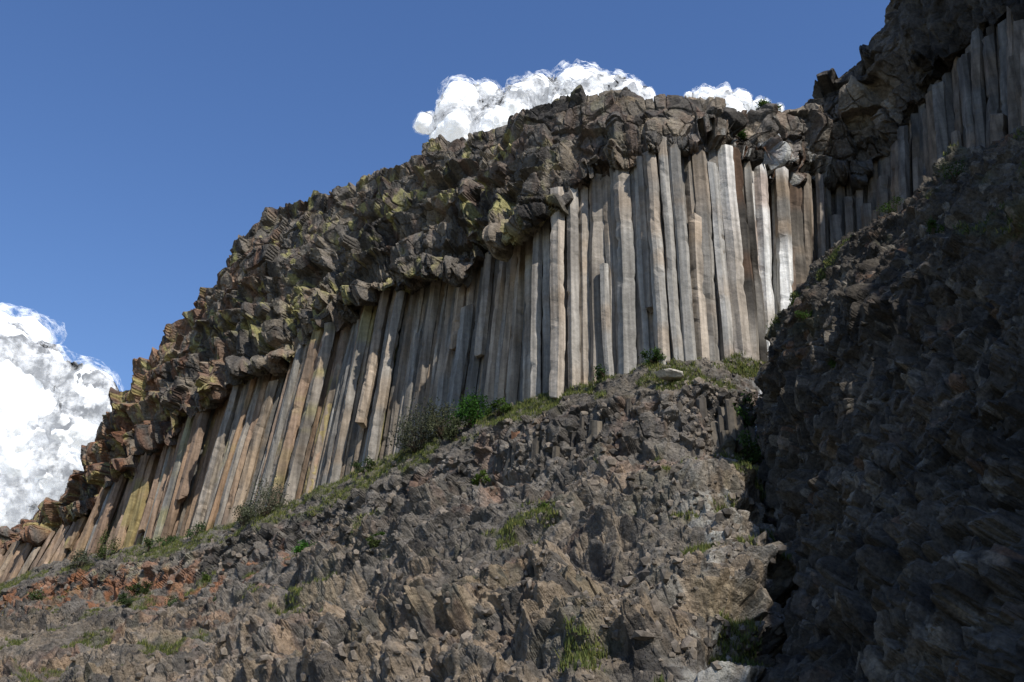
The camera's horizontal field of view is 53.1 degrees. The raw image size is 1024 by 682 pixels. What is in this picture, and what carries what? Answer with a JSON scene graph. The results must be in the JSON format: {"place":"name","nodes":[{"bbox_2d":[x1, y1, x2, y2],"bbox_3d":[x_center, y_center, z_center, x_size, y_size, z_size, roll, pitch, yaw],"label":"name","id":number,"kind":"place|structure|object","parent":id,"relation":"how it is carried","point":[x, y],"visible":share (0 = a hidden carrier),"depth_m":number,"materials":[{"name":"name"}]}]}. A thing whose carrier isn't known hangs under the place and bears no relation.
{"place":"outdoors","nodes":[
{"label":"outdoors","id":0,"kind":"place"},
{"bbox_2d":[0,305,115,528],"bbox_3d":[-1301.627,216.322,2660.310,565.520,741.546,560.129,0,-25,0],"label":"cloud","id":1,"kind":"structure","parent":0,"point":[53,408],"depth_m":2589.70,"materials":[{"name":"white"}]},
{"bbox_2d":[0,0,889,523],"label":"sky","id":2,"kind":"structure","parent":0,"point":[139,139],"materials":[{"name":"blue"}]},
{"bbox_2d":[0,0,1023,681],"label":"basalt cliff","id":3,"kind":"structure","parent":0,"point":[294,274],"depth_m":118.06,"materials":[{"name":"grey stone"}]},
{"bbox_2d":[27,589,44,600],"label":"shrub","id":4,"kind":"object","parent":3,"relation":"on","point":[34,597],"visible":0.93,"depth_m":159.65,"materials":[{"name":"green plant"}]},
{"bbox_2d":[65,548,96,568],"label":"shrub","id":5,"kind":"object","parent":3,"relation":"on","point":[83,557],"visible":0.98,"depth_m":169.58,"materials":[{"name":"green plant"}]},
{"bbox_2d":[94,525,120,559],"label":"shrub","id":6,"kind":"object","parent":3,"relation":"on","point":[102,550],"visible":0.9,"depth_m":171.63,"materials":[{"name":"green plant"}]},
{"bbox_2d":[117,590,136,606],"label":"shrub","id":7,"kind":"object","parent":3,"relation":"on","point":[123,599],"visible":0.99,"depth_m":130.50,"materials":[{"name":"green plant"}]},
{"bbox_2d":[123,580,152,594],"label":"shrub","id":8,"kind":"object","parent":3,"relation":"on","point":[146,589],"visible":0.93,"depth_m":142.56,"materials":[{"name":"green plant"}]},
{"bbox_2d":[142,536,155,551],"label":"shrub","id":9,"kind":"object","parent":3,"relation":"on","point":[148,543],"visible":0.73,"depth_m":160.21,"materials":[{"name":"green plant"}]},
{"bbox_2d":[155,532,179,545],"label":"shrub","id":10,"kind":"object","parent":3,"relation":"on","point":[169,538],"visible":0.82,"depth_m":158.26,"materials":[{"name":"green plant"}]},
{"bbox_2d":[164,595,181,607],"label":"shrub","id":11,"kind":"object","parent":3,"relation":"on","point":[169,603],"visible":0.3,"depth_m":127.84,"materials":[{"name":"green plant"}]},
{"bbox_2d":[182,521,205,537],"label":"shrub","id":12,"kind":"object","parent":3,"relation":"on","point":[197,526],"visible":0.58,"depth_m":154.03,"materials":[{"name":"green plant"}]},
{"bbox_2d":[201,571,210,581],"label":"shrub","id":13,"kind":"object","parent":3,"relation":"on","point":[205,577],"visible":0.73,"depth_m":134.59,"materials":[{"name":"green plant"}]},
{"bbox_2d":[228,502,257,526],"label":"shrub","id":14,"kind":"object","parent":3,"relation":"on","point":[244,518],"visible":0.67,"depth_m":145.59,"materials":[{"name":"green plant"}]},
{"bbox_2d":[238,474,290,516],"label":"shrub","id":15,"kind":"object","parent":3,"relation":"on","point":[268,507],"visible":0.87,"depth_m":141.09,"materials":[{"name":"green plant"}]},
{"bbox_2d":[291,539,315,554],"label":"shrub","id":16,"kind":"object","parent":3,"relation":"on","point":[298,548],"visible":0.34,"depth_m":119.35,"materials":[{"name":"green plant"}]},
{"bbox_2d":[349,455,375,472],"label":"shrub","id":17,"kind":"object","parent":3,"relation":"on","point":[368,466],"visible":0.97,"depth_m":132.20,"materials":[{"name":"green plant"}]},
{"bbox_2d":[366,535,380,548],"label":"shrub","id":18,"kind":"object","parent":3,"relation":"on","point":[372,542],"visible":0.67,"depth_m":97.98,"materials":[{"name":"green plant"}]},
{"bbox_2d":[370,531,386,536],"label":"shrub","id":19,"kind":"object","parent":3,"relation":"on","point":[380,533],"visible":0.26,"depth_m":107.44,"materials":[{"name":"green plant"}]},
{"bbox_2d":[0,350,792,681],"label":"grass","id":20,"kind":"structure","parent":3,"relation":"on","point":[584,654],"depth_m":103.40,"materials":[{"name":"green plant"}]},
{"bbox_2d":[0,356,797,681],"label":"scree","id":21,"kind":"structure","parent":3,"relation":"on","point":[690,642],"depth_m":80.61,"materials":[{"name":"grey stone"}]},
{"bbox_2d":[534,501,548,508],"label":"shrub","id":22,"kind":"object","parent":21,"relation":"on","point":[544,505],"visible":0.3,"depth_m":86.84,"materials":[{"name":"green plant"}]},
{"bbox_2d":[381,391,439,454],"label":"shrub","id":23,"kind":"object","parent":3,"relation":"on","point":[410,442],"visible":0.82,"depth_m":126.43,"materials":[{"name":"green plant"}]},
{"bbox_2d":[421,394,460,438],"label":"shrub","id":24,"kind":"object","parent":3,"relation":"on","point":[439,426],"visible":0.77,"depth_m":124.01,"materials":[{"name":"green plant"}]},
{"bbox_2d":[441,413,464,441],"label":"shrub","id":25,"kind":"object","parent":3,"relation":"on","point":[450,433],"visible":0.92,"depth_m":120.67,"materials":[{"name":"green plant"}]},
{"bbox_2d":[442,387,493,428],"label":"shrub","id":26,"kind":"object","parent":3,"relation":"on","point":[472,414],"visible":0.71,"depth_m":121.60,"materials":[{"name":"green plant"}]},
{"bbox_2d":[470,469,489,485],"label":"shrub","id":27,"kind":"object","parent":3,"relation":"on","point":[477,480],"visible":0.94,"depth_m":100.03,"materials":[{"name":"green plant"}]},
{"bbox_2d":[481,397,514,415],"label":"shrub","id":28,"kind":"object","parent":3,"relation":"on","point":[505,406],"visible":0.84,"depth_m":118.17,"materials":[{"name":"green plant"}]},
{"bbox_2d":[0,6,1023,583],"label":"basalt column wall","id":29,"kind":"structure","parent":3,"relation":"on","point":[712,254],"depth_m":124.46,"materials":[{"name":"grey stone"}]},
{"bbox_2d":[593,364,611,381],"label":"shrub","id":30,"kind":"object","parent":3,"relation":"on","point":[601,370],"visible":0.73,"depth_m":108.42,"materials":[{"name":"green plant"}]},
{"bbox_2d":[492,392,754,485],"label":"rocks","id":31,"kind":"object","parent":3,"relation":"on","point":[730,419],"depth_m":96.58,"materials":[{"name":"grey stone"}]},
{"bbox_2d":[637,347,666,364],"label":"shrub","id":32,"kind":"object","parent":3,"relation":"on","point":[657,356],"visible":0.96,"depth_m":105.93,"materials":[{"name":"green plant"}]},
{"bbox_2d":[654,368,683,380],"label":"pale boulder","id":33,"kind":"object","parent":3,"relation":"on","point":[667,374],"visible":0.94,"depth_m":101.03,"materials":[{"name":"grey stone"}]},
{"bbox_2d":[736,129,747,139],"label":"shrub","id":34,"kind":"object","parent":3,"relation":"on","point":[741,134],"visible":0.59,"depth_m":123.46,"materials":[{"name":"green plant"}]},
{"bbox_2d":[733,389,757,427],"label":"shrub","id":35,"kind":"object","parent":3,"relation":"on","point":[748,422],"visible":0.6,"depth_m":96.41,"materials":[{"name":"green plant"}]},
{"bbox_2d":[736,425,761,464],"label":"shrub","id":36,"kind":"object","parent":3,"relation":"on","point":[753,456],"visible":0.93,"depth_m":91.47,"materials":[{"name":"green plant"}]},
{"bbox_2d":[755,97,783,110],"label":"shrub","id":37,"kind":"object","parent":3,"relation":"on","point":[761,102],"visible":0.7,"depth_m":135.53,"materials":[{"name":"green plant"}]},
{"bbox_2d":[414,64,655,141],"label":"cloud","id":38,"kind":"structure","parent":0,"point":[463,109],"depth_m":1817.57,"materials":[{"name":"white"}]},
{"bbox_2d":[685,86,782,111],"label":"cloud","id":39,"kind":"structure","parent":0,"point":[740,101],"depth_m":1841.15,"materials":[{"name":"white"}]},
{"bbox_2d":[753,125,1023,681],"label":"rock buttress","id":40,"kind":"object","parent":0,"point":[966,591],"visible":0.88,"depth_m":54.76,"materials":[{"name":"grey stone"}]},
{"bbox_2d":[828,358,836,369],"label":"shrub","id":41,"kind":"object","parent":40,"relation":"on","point":[832,363],"visible":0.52,"depth_m":73.52,"materials":[{"name":"green plant"}]},
{"bbox_2d":[754,130,1023,668],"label":"buttress scree","id":42,"kind":"structure","parent":40,"relation":"on","point":[889,510],"depth_m":66.67,"materials":[{"name":"grey stone"}]},
{"bbox_2d":[795,309,813,320],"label":"shrub","id":43,"kind":"object","parent":42,"relation":"on","point":[804,314],"visible":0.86,"depth_m":81.97,"materials":[{"name":"green plant"}]},
{"bbox_2d":[874,195,904,214],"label":"shrub","id":44,"kind":"object","parent":42,"relation":"on","point":[883,207],"visible":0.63,"depth_m":82.31,"materials":[{"name":"green plant"}]},
{"bbox_2d":[925,217,944,235],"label":"shrub","id":45,"kind":"object","parent":42,"relation":"on","point":[933,224],"visible":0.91,"depth_m":69.63,"materials":[{"name":"green plant"}]},
{"bbox_2d":[938,158,967,188],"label":"shrub","id":46,"kind":"object","parent":42,"relation":"on","point":[957,173],"visible":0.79,"depth_m":74.53,"materials":[{"name":"green plant"}]},
{"bbox_2d":[766,127,1023,327],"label":"grass","id":47,"kind":"structure","parent":40,"relation":"on","point":[819,278],"depth_m":77.33,"materials":[{"name":"green plant"}]}
]}

